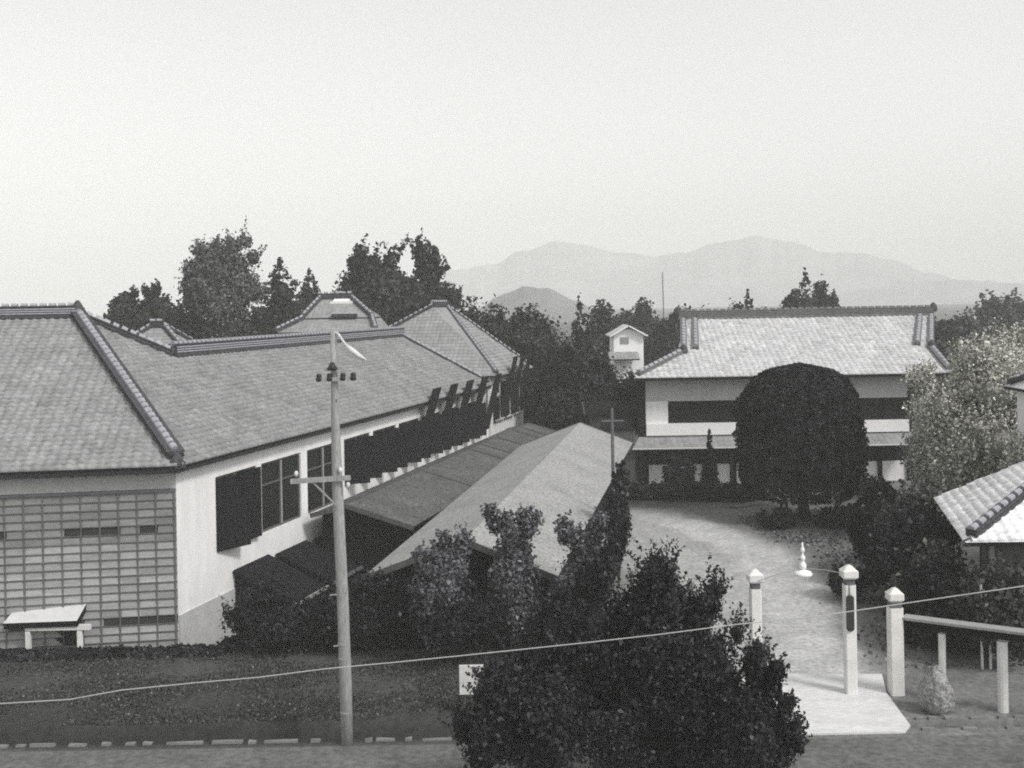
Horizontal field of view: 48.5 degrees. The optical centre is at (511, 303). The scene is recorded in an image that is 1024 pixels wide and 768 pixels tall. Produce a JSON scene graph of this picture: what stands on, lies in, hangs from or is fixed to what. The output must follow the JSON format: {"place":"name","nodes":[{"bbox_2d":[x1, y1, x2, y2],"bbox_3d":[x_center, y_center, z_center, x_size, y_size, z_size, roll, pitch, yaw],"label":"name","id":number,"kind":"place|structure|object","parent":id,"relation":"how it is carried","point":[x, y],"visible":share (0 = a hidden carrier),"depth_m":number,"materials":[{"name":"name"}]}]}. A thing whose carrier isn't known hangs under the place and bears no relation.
{"place":"outdoors","nodes":[
{"label":"outdoors","id":0,"kind":"place"},
{"bbox_2d":[136,319,194,345],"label":"house","id":1,"kind":"structure","parent":0,"point":[163,332],"depth_m":65.58,"materials":[{"name":"tile"}]},
{"bbox_2d":[0,304,1023,751],"bbox_3d":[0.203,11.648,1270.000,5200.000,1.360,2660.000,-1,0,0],"label":"ground","id":2,"kind":"structure","parent":0,"point":[726,540],"depth_m":34.33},
{"bbox_2d":[0,642,231,662],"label":"hedge","id":3,"kind":"object","parent":2,"relation":"on","point":[109,651],"visible":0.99,"depth_m":35.99,"materials":[{"name":"black plant"}]},
{"bbox_2d":[103,284,150,330],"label":"broadleaf tree","id":4,"kind":"object","parent":2,"relation":"on","point":[124,300],"visible":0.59,"depth_m":95.65,"materials":[{"name":"black plant"}]},
{"bbox_2d":[109,306,147,331],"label":"broadleaf tree","id":5,"kind":"object","parent":2,"relation":"on","point":[132,323],"visible":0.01,"depth_m":92.72,"materials":[{"name":"black plant"}]},
{"bbox_2d":[137,278,171,321],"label":"broadleaf tree","id":6,"kind":"object","parent":2,"relation":"on","point":[151,301],"visible":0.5,"depth_m":97.38,"materials":[{"name":"black plant"}]},
{"bbox_2d":[152,298,198,339],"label":"broadleaf tree","id":7,"kind":"object","parent":2,"relation":"on","point":[170,315],"visible":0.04,"depth_m":89.84,"materials":[{"name":"black plant"}]},
{"bbox_2d":[166,740,203,744],"bbox_3d":[-8.280,11.186,28.812,0.959,0.221,0.160,-1,0,0],"label":"kerb stone","id":8,"kind":"object","parent":2,"relation":"on","point":[200,742],"visible":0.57,"depth_m":28.75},
{"bbox_2d":[175,300,207,338],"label":"broadleaf tree","id":9,"kind":"object","parent":2,"relation":"on","point":[194,324],"depth_m":92.28,"materials":[{"name":"black plant"}]},
{"bbox_2d":[173,219,271,338],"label":"broadleaf tree","id":10,"kind":"object","parent":2,"relation":"on","point":[221,286],"visible":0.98,"depth_m":90.38,"materials":[{"name":"grey plant"}]},
{"bbox_2d":[0,300,501,649],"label":"wooden hall","id":11,"kind":"structure","parent":2,"relation":"on","point":[151,495],"depth_m":41.73,"materials":[{"name":"tile"}]},
{"bbox_2d":[3,604,91,648],"bbox_3d":[-15.087,10.589,37.399,2.767,1.391,1.170,-1,0,0],"label":"porch","id":12,"kind":"object","parent":11,"relation":"attached to","point":[66,619],"depth_m":36.99,"materials":[{"name":"paint"}]},
{"bbox_2d":[261,453,299,532],"bbox_3d":[-9.267,7.503,45.495,0.130,2.680,3.400,-1,0,15],"label":"window","id":13,"kind":"structure","parent":11,"relation":"in","point":[280,498],"depth_m":45.44,"materials":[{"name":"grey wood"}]},
{"bbox_2d":[307,444,332,513],"bbox_3d":[-8.220,7.485,49.278,0.130,2.680,3.250,-1,0,15],"label":"window","id":14,"kind":"structure","parent":11,"relation":"in","point":[319,459],"depth_m":49.07,"materials":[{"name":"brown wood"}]},
{"bbox_2d":[234,308,273,336],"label":"broadleaf tree","id":15,"kind":"object","parent":2,"relation":"on","point":[258,327],"visible":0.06,"depth_m":92.62,"materials":[{"name":"black plant"}]},
{"bbox_2d":[219,572,323,657],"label":"shrub","id":16,"kind":"object","parent":2,"relation":"on","point":[265,617],"visible":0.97,"depth_m":36.16,"materials":[{"name":"black plant"}]},
{"bbox_2d":[248,304,301,335],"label":"broadleaf tree","id":17,"kind":"object","parent":2,"relation":"on","point":[276,318],"visible":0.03,"depth_m":93.09,"materials":[{"name":"black plant"}]},
{"bbox_2d":[250,256,308,319],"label":"conifer tree","id":18,"kind":"object","parent":2,"relation":"on","point":[283,295],"visible":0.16,"depth_m":97.42,"materials":[{"name":"black plant"}]},
{"bbox_2d":[296,267,320,313],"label":"conifer tree","id":19,"kind":"object","parent":2,"relation":"on","point":[308,293],"visible":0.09,"depth_m":103.65,"materials":[{"name":"black plant"}]},
{"bbox_2d":[0,646,627,725],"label":"grass","id":20,"kind":"structure","parent":2,"relation":"on","point":[88,683],"depth_m":32.95,"materials":[{"name":"grey plant"}]},
{"bbox_2d":[290,330,366,745],"bbox_3d":[-4.515,5.980,28.489,1.980,10.616,0.511,-1,0,0],"label":"utility pole","id":21,"kind":"object","parent":2,"relation":"on","point":[336,478],"visible":1,"depth_m":28.47,"materials":[{"name":"grey wood"}]},
{"bbox_2d":[273,291,388,333],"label":"temple","id":22,"kind":"structure","parent":2,"relation":"on","point":[331,311],"depth_m":87.03,"materials":[{"name":"tile"}]},
{"bbox_2d":[309,561,414,654],"bbox_3d":[-4.988,10.445,36.907,3.532,3.912,3.409,-1,0,-40],"label":"shrub","id":23,"kind":"object","parent":2,"relation":"on","point":[373,606],"visible":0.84,"depth_m":36.41,"materials":[{"name":"black plant"}]},
{"bbox_2d":[332,232,412,325],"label":"broadleaf tree","id":24,"kind":"object","parent":2,"relation":"on","point":[374,283],"visible":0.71,"depth_m":98.05,"materials":[{"name":"black plant"}]},
{"bbox_2d":[216,629,528,654],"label":"yard hedge","id":25,"kind":"object","parent":2,"relation":"on","point":[407,641],"visible":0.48,"depth_m":36.34,"materials":[{"name":"black plant"}]},
{"bbox_2d":[397,227,465,319],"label":"broadleaf tree","id":26,"kind":"object","parent":2,"relation":"on","point":[426,289],"visible":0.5,"depth_m":102.23,"materials":[{"name":"black plant"}]},
{"bbox_2d":[309,423,556,581],"bbox_3d":[-2.159,10.210,61.609,4.546,4.259,31.562,-1,0,15],"label":"covered passage","id":27,"kind":"object","parent":2,"relation":"on","point":[384,520],"visible":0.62,"depth_m":49.87,"materials":[{"name":"grey tile"}]},
{"bbox_2d":[398,522,475,662],"bbox_3d":[-2.271,9.136,34.885,2.232,4.827,2.236,-1,0,15],"label":"shrub","id":28,"kind":"object","parent":2,"relation":"on","point":[443,573],"visible":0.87,"depth_m":34.74,"materials":[{"name":"grey plant"}]},
{"bbox_2d":[399,562,514,663],"bbox_3d":[-1.887,9.691,35.008,3.287,3.120,3.619,-1,0,-21],"label":"shrub","id":29,"kind":"object","parent":2,"relation":"on","point":[483,618],"visible":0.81,"depth_m":34.17,"materials":[{"name":"black plant"}]},
{"bbox_2d":[389,300,532,436],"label":"second hall","id":30,"kind":"structure","parent":2,"relation":"on","point":[445,328],"depth_m":81.60,"materials":[{"name":"tile"}]},
{"bbox_2d":[493,381,504,420],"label":"window","id":31,"kind":"structure","parent":30,"relation":"in","point":[498,414],"depth_m":79.61,"materials":[{"name":"glass"}]},
{"bbox_2d":[504,380,514,416],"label":"window","id":32,"kind":"structure","parent":30,"relation":"in","point":[509,412],"depth_m":81.94,"materials":[{"name":"glass"}]},
{"bbox_2d":[513,377,523,413],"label":"window","id":33,"kind":"structure","parent":30,"relation":"in","point":[517,409],"depth_m":84.48,"materials":[{"name":"glass"}]},
{"bbox_2d":[450,295,484,327],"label":"broadleaf tree","id":34,"kind":"object","parent":2,"relation":"on","point":[471,313],"visible":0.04,"depth_m":92.64,"materials":[{"name":"grey plant"}]},
{"bbox_2d":[459,665,482,707],"bbox_3d":[-1.067,10.373,30.507,0.671,1.394,0.115,-1,0,0],"label":"notice board","id":35,"kind":"object","parent":2,"relation":"on","point":[464,679],"visible":0.49,"depth_m":30.45,"materials":[{"name":"white wood"}]},
{"bbox_2d":[476,293,511,343],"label":"broadleaf tree","id":36,"kind":"object","parent":2,"relation":"on","point":[493,326],"visible":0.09,"depth_m":91.37,"materials":[{"name":"black plant"}]},
{"bbox_2d":[361,422,632,647],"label":"gabled shed","id":37,"kind":"structure","parent":2,"relation":"on","point":[551,476],"depth_m":46.13,"materials":[{"name":"grey tile"}]},
{"bbox_2d":[480,502,547,646],"bbox_3d":[0.128,8.667,35.380,1.845,5.080,1.990,-1,0,-37],"label":"shrub","id":38,"kind":"object","parent":2,"relation":"on","point":[511,566],"visible":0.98,"depth_m":35.23,"materials":[{"name":"grey plant"}]},
{"bbox_2d":[436,619,608,767],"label":"foreground bush","id":39,"kind":"object","parent":2,"relation":"on","point":[524,711],"visible":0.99,"depth_m":23.98,"materials":[{"name":"black plant"}]},
{"bbox_2d":[494,320,551,423],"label":"broadleaf tree","id":40,"kind":"object","parent":2,"relation":"on","point":[527,342],"visible":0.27,"depth_m":88.48,"materials":[{"name":"black plant"}]},
{"bbox_2d":[505,303,541,340],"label":"broadleaf tree","id":41,"kind":"object","parent":2,"relation":"on","point":[522,318],"visible":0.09,"depth_m":93.58,"materials":[{"name":"black plant"}]},
{"bbox_2d":[477,286,591,322],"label":"hill","id":42,"kind":"structure","parent":2,"relation":"on","point":[553,304],"depth_m":670.17,"materials":[{"name":"grey"}]},
{"bbox_2d":[526,310,578,420],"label":"broadleaf tree","id":43,"kind":"object","parent":2,"relation":"on","point":[546,328],"visible":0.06,"depth_m":91.80,"materials":[{"name":"black plant"}]},
{"bbox_2d":[525,334,580,424],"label":"broadleaf tree","id":44,"kind":"object","parent":2,"relation":"on","point":[553,377],"visible":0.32,"depth_m":83.34,"materials":[{"name":"black plant"}]},
{"bbox_2d":[536,387,578,429],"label":"shrub","id":45,"kind":"object","parent":2,"relation":"on","point":[558,413],"visible":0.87,"depth_m":78.17,"materials":[{"name":"black plant"}]},
{"bbox_2d":[546,506,614,659],"bbox_3d":[2.124,8.723,35.011,2.168,4.898,2.091,-1,0,0],"label":"shrub","id":46,"kind":"object","parent":2,"relation":"on","point":[591,539],"visible":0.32,"depth_m":34.89,"materials":[{"name":"grey plant"}]},
{"bbox_2d":[544,529,621,666],"bbox_3d":[2.141,8.942,34.314,2.409,4.462,2.219,-1,0,0],"label":"shrub","id":47,"kind":"object","parent":2,"relation":"on","point":[583,603],"visible":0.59,"depth_m":33.81,"materials":[{"name":"black plant"}]},
{"bbox_2d":[569,293,597,364],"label":"conifer tree","id":48,"kind":"object","parent":2,"relation":"on","point":[580,339],"visible":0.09,"depth_m":95.78,"materials":[{"name":"black plant"}]},
{"bbox_2d":[575,393,601,424],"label":"shrub","id":49,"kind":"object","parent":2,"relation":"on","point":[582,418],"visible":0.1,"depth_m":78.03,"materials":[{"name":"black plant"}]},
{"bbox_2d":[562,347,621,424],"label":"broadleaf tree","id":50,"kind":"object","parent":2,"relation":"on","point":[593,372],"visible":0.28,"depth_m":80.88,"materials":[{"name":"black plant"}]},
{"bbox_2d":[584,299,618,362],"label":"broadleaf tree","id":51,"kind":"object","parent":2,"relation":"on","point":[600,323],"visible":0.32,"depth_m":116.80,"materials":[{"name":"black plant"}]},
{"bbox_2d":[581,401,637,467],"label":"grey outhouse","id":52,"kind":"structure","parent":2,"relation":"on","point":[598,412],"depth_m":74.00,"materials":[{"name":"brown wood"}]},
{"bbox_2d":[601,408,623,570],"bbox_3d":[4.106,7.879,45.998,0.900,7.301,0.166,-1,0,0],"label":"slim pole","id":53,"kind":"object","parent":2,"relation":"on","point":[612,420],"visible":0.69,"depth_m":45.94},
{"bbox_2d":[587,363,638,456],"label":"broadleaf tree","id":54,"kind":"object","parent":2,"relation":"on","point":[626,390],"visible":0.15,"depth_m":78.49,"materials":[{"name":"black plant"}]},
{"bbox_2d":[598,427,635,487],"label":"board fence","id":55,"kind":"object","parent":2,"relation":"on","point":[627,433],"visible":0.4,"depth_m":66.98,"materials":[{"name":"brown wood"}]},
{"bbox_2d":[603,460,632,582],"bbox_3d":[4.146,8.510,44.512,1.274,4.845,1.349,-1,0,0],"label":"cypress tree","id":56,"kind":"object","parent":2,"relation":"on","point":[616,508],"visible":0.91,"depth_m":44.28,"materials":[{"name":"black plant"}]},
{"bbox_2d":[611,306,635,328],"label":"broadleaf tree","id":57,"kind":"object","parent":2,"relation":"on","point":[624,317],"visible":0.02,"depth_m":148.99,"materials":[{"name":"grey plant"}]},
{"bbox_2d":[605,324,647,382],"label":"white storehouse","id":58,"kind":"structure","parent":2,"relation":"on","point":[626,348],"depth_m":106.00,"materials":[{"name":"paint"}]},
{"bbox_2d":[631,297,659,347],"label":"broadleaf tree","id":59,"kind":"object","parent":2,"relation":"on","point":[643,319],"visible":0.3,"depth_m":144.74,"materials":[{"name":"black plant"}]},
{"bbox_2d":[643,315,678,365],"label":"broadleaf tree","id":60,"kind":"object","parent":2,"relation":"on","point":[662,345],"visible":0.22,"depth_m":117.44,"materials":[{"name":"black plant"}]},
{"bbox_2d":[552,535,771,767],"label":"foreground bush","id":61,"kind":"object","parent":2,"relation":"on","point":[656,692],"visible":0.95,"depth_m":24.29,"materials":[{"name":"black plant"}]},
{"bbox_2d":[661,452,698,485],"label":"shrub","id":62,"kind":"object","parent":2,"relation":"on","point":[678,468],"visible":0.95,"depth_m":64.67,"materials":[{"name":"black plant"}]},
{"bbox_2d":[669,303,690,348],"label":"broadleaf tree","id":63,"kind":"object","parent":2,"relation":"on","point":[674,318],"visible":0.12,"depth_m":125.04,"materials":[{"name":"black plant"}]},
{"bbox_2d":[626,478,757,502],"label":"forecourt hedge","id":64,"kind":"object","parent":2,"relation":"on","point":[715,491],"visible":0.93,"depth_m":62.44,"materials":[{"name":"black plant"}]},
{"bbox_2d":[699,428,719,483],"bbox_3d":[11.039,9.062,63.991,1.686,4.154,1.588,-1,0,0],"label":"cypress tree","id":65,"kind":"object","parent":2,"relation":"on","point":[710,473],"visible":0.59,"depth_m":63.84,"materials":[{"name":"black plant"}]},
{"bbox_2d":[756,504,798,529],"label":"shrub","id":66,"kind":"object","parent":2,"relation":"on","point":[780,517],"visible":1,"depth_m":54.24,"materials":[{"name":"black plant"}]},
{"bbox_2d":[779,288,799,308],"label":"broadleaf tree","id":67,"kind":"object","parent":2,"relation":"on","point":[786,301],"visible":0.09,"depth_m":129.88,"materials":[{"name":"grey plant"}]},
{"bbox_2d":[632,302,953,484],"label":"hall","id":68,"kind":"structure","parent":2,"relation":"on","point":[689,391],"depth_m":68.37,"materials":[{"name":"tile"}]},
{"bbox_2d":[668,401,715,422],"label":"window","id":69,"kind":"structure","parent":68,"relation":"in","point":[678,411],"depth_m":68.36,"materials":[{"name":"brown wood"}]},
{"bbox_2d":[715,400,748,422],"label":"window","id":70,"kind":"structure","parent":68,"relation":"in","point":[723,408],"depth_m":68.36,"materials":[{"name":"black glass"}]},
{"bbox_2d":[859,397,906,419],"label":"window","id":71,"kind":"structure","parent":68,"relation":"in","point":[891,407],"depth_m":68.36,"materials":[{"name":"black glass"}]},
{"bbox_2d":[731,362,869,520],"bbox_3d":[14.264,6.828,56.463,6.804,7.912,6.318,-1,0,0],"label":"clipped dome tree","id":72,"kind":"object","parent":2,"relation":"on","point":[797,431],"visible":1,"depth_m":54.38,"materials":[{"name":"black plant"}]},
{"bbox_2d":[790,267,822,308],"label":"conifer tree","id":73,"kind":"object","parent":2,"relation":"on","point":[806,301],"visible":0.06,"depth_m":127.88,"materials":[{"name":"grey plant"}]},
{"bbox_2d":[811,274,830,307],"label":"broadleaf tree","id":74,"kind":"object","parent":2,"relation":"on","point":[824,297],"visible":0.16,"depth_m":131.52,"materials":[{"name":"grey plant"}]},
{"bbox_2d":[810,502,856,529],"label":"shrub","id":75,"kind":"object","parent":2,"relation":"on","point":[828,517],"visible":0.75,"depth_m":54.16,"materials":[{"name":"black plant"}]},
{"bbox_2d":[825,563,873,596],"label":"shrub","id":76,"kind":"object","parent":2,"relation":"on","point":[835,581],"visible":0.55,"depth_m":41.10,"materials":[{"name":"black plant"}]},
{"bbox_2d":[840,496,890,565],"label":"shrub","id":77,"kind":"object","parent":2,"relation":"on","point":[857,522],"visible":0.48,"depth_m":44.71,"materials":[{"name":"black plant"}]},
{"bbox_2d":[854,473,903,508],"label":"shrub","id":78,"kind":"object","parent":2,"relation":"on","point":[868,489],"visible":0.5,"depth_m":53.74,"materials":[{"name":"black plant"}]},
{"bbox_2d":[739,505,1023,668],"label":"weeds","id":79,"kind":"object","parent":2,"relation":"on","point":[848,560],"visible":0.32,"depth_m":48.96,"materials":[{"name":"black plant"}]},
{"bbox_2d":[885,587,904,695],"bbox_3d":[10.623,9.334,31.537,0.414,2.963,0.414,-1,0,0],"label":"gate post","id":80,"kind":"object","parent":2,"relation":"on","point":[895,649],"visible":0.98,"depth_m":31.35,"materials":[{"name":"white concrete"}]},
{"bbox_2d":[872,479,956,549],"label":"shrub","id":81,"kind":"object","parent":2,"relation":"on","point":[918,494],"visible":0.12,"depth_m":42.34,"materials":[{"name":"black plant"}]},
{"bbox_2d":[859,498,970,593],"bbox_3d":[14.115,8.857,40.054,3.658,3.929,3.884,-1,0,0],"label":"shrub","id":82,"kind":"object","parent":2,"relation":"on","point":[906,528],"visible":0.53,"depth_m":39.85,"materials":[{"name":"black plant"}]},
{"bbox_2d":[896,357,947,509],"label":"pale bush","id":83,"kind":"object","parent":2,"relation":"on","point":[913,457],"visible":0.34,"depth_m":52.84,"materials":[{"name":"grey plant"}]},
{"bbox_2d":[877,537,971,650],"bbox_3d":[13.214,9.182,36.120,2.958,3.513,3.153,-1,0,-25],"label":"shrub","id":84,"kind":"object","parent":2,"relation":"on","point":[914,637],"visible":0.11,"depth_m":35.83,"materials":[{"name":"black plant"}]},
{"bbox_2d":[896,555,966,642],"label":"shrub","id":85,"kind":"object","parent":2,"relation":"on","point":[933,580],"visible":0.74,"depth_m":34.57,"materials":[{"name":"black plant"}]},
{"bbox_2d":[917,665,955,715],"bbox_3d":[11.255,10.195,30.105,0.994,1.261,0.854,-1,0,0],"label":"boulder","id":86,"kind":"object","parent":2,"relation":"on","point":[936,694],"visible":1,"depth_m":29.84,"materials":[{"name":"stone"}]},
{"bbox_2d":[934,305,988,391],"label":"broadleaf tree","id":87,"kind":"object","parent":2,"relation":"on","point":[944,329],"visible":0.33,"depth_m":117.99,"materials":[{"name":"black plant"}]},
{"bbox_2d":[902,614,1023,713],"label":"timber rail","id":88,"kind":"object","parent":2,"relation":"on","point":[1001,634],"visible":0.82,"depth_m":30.19,"materials":[{"name":"grey wood"}]},
{"bbox_2d":[902,316,1023,492],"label":"pale bush","id":89,"kind":"object","parent":2,"relation":"on","point":[969,449],"visible":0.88,"depth_m":49.07,"materials":[{"name":"grey plant"}]},
{"bbox_2d":[934,461,1023,658],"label":"tiled house","id":90,"kind":"structure","parent":2,"relation":"on","point":[985,514],"depth_m":35.00,"materials":[{"name":"white tile"}]},
{"bbox_2d":[942,552,1023,662],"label":"shrub","id":91,"kind":"object","parent":2,"relation":"on","point":[1004,607],"visible":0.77,"depth_m":33.27,"materials":[{"name":"black plant"}]},
{"bbox_2d":[963,289,1023,352],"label":"broadleaf tree","id":92,"kind":"object","parent":2,"relation":"on","point":[989,311],"visible":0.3,"depth_m":148.67,"materials":[{"name":"black plant"}]},
{"bbox_2d":[985,287,1023,325],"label":"broadleaf tree","id":93,"kind":"object","parent":2,"relation":"on","point":[1018,305],"visible":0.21,"depth_m":167.79,"materials":[{"name":"grey plant"}]},
{"bbox_2d":[997,429,1023,471],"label":"pale bush","id":94,"kind":"object","parent":2,"relation":"on","point":[1016,455],"visible":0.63,"depth_m":42.27,"materials":[{"name":"grey plant"}]},
{"bbox_2d":[1004,372,1023,443],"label":"white house","id":95,"kind":"structure","parent":2,"relation":"on","point":[1015,382],"depth_m":43.35,"materials":[{"name":"paint"}]},
{"bbox_2d":[0,734,1023,767],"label":"street","id":96,"kind":"structure","parent":0,"point":[985,751],"depth_m":27.66,"materials":[{"name":"asphalt"}]},
{"bbox_2d":[703,638,812,767],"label":"foreground bush","id":97,"kind":"object","parent":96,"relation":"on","point":[758,730],"visible":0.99,"depth_m":24.00,"materials":[{"name":"black plant"}]},
{"bbox_2d":[0,586,1023,703],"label":"overhead wire","id":98,"kind":"object","parent":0,"point":[510,650],"visible":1,"depth_m":14.99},
{"bbox_2d":[0,0,1023,315],"label":"sky","id":99,"kind":"structure","parent":0,"point":[132,132],"materials":[{"name":"white"}]},
{"bbox_2d":[259,236,950,310],"bbox_3d":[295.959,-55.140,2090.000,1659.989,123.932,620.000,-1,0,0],"label":"hills","id":100,"kind":"structure","parent":0,"point":[765,271],"depth_m":1906.11,"materials":[{"name":"grey"}]},
{"bbox_2d":[730,497,789,507],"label":"path","id":101,"kind":"structure","parent":0,"point":[749,504],"depth_m":60.74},
{"bbox_2d":[739,674,909,735],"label":"pavement","id":102,"kind":"structure","parent":0,"point":[827,704],"depth_m":30.53,"materials":[{"name":"concrete"}]},
{"bbox_2d":[746,568,763,645],"bbox_3d":[6.823,9.147,31.843,0.420,3.471,0.420,-1,0,0],"label":"gate post","id":103,"kind":"object","parent":102,"relation":"on","point":[754,576],"visible":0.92,"depth_m":31.69,"materials":[{"name":"white concrete"}]},
{"bbox_2d":[839,564,858,694],"bbox_3d":[9.368,9.034,31.563,0.434,3.608,0.434,-1,0,0],"label":"gate post","id":104,"kind":"object","parent":102,"relation":"on","point":[849,574],"visible":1,"depth_m":31.41,"materials":[{"name":"white concrete"}]},
{"bbox_2d":[757,542,838,581],"bbox_3d":[8.061,7.160,31.563,2.552,1.077,0.520,-1,0,0],"label":"gate lamp","id":105,"kind":"object","parent":104,"relation":"attached to","point":[801,572],"visible":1,"depth_m":31.50,"materials":[{"name":"grey metal"}]},
{"bbox_2d":[846,585,854,631],"bbox_3d":[9.325,8.397,31.385,0.210,1.275,0.060,-1,0,0],"label":"name plaque","id":106,"kind":"object","parent":104,"relation":"hanging from","point":[850,626],"visible":1,"depth_m":31.36,"materials":[{"name":"grey metal"}]},
{"bbox_2d":[837,279,1023,305],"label":"hills","id":107,"kind":"structure","parent":0,"point":[947,291],"depth_m":1583.71,"materials":[{"name":"grey"}]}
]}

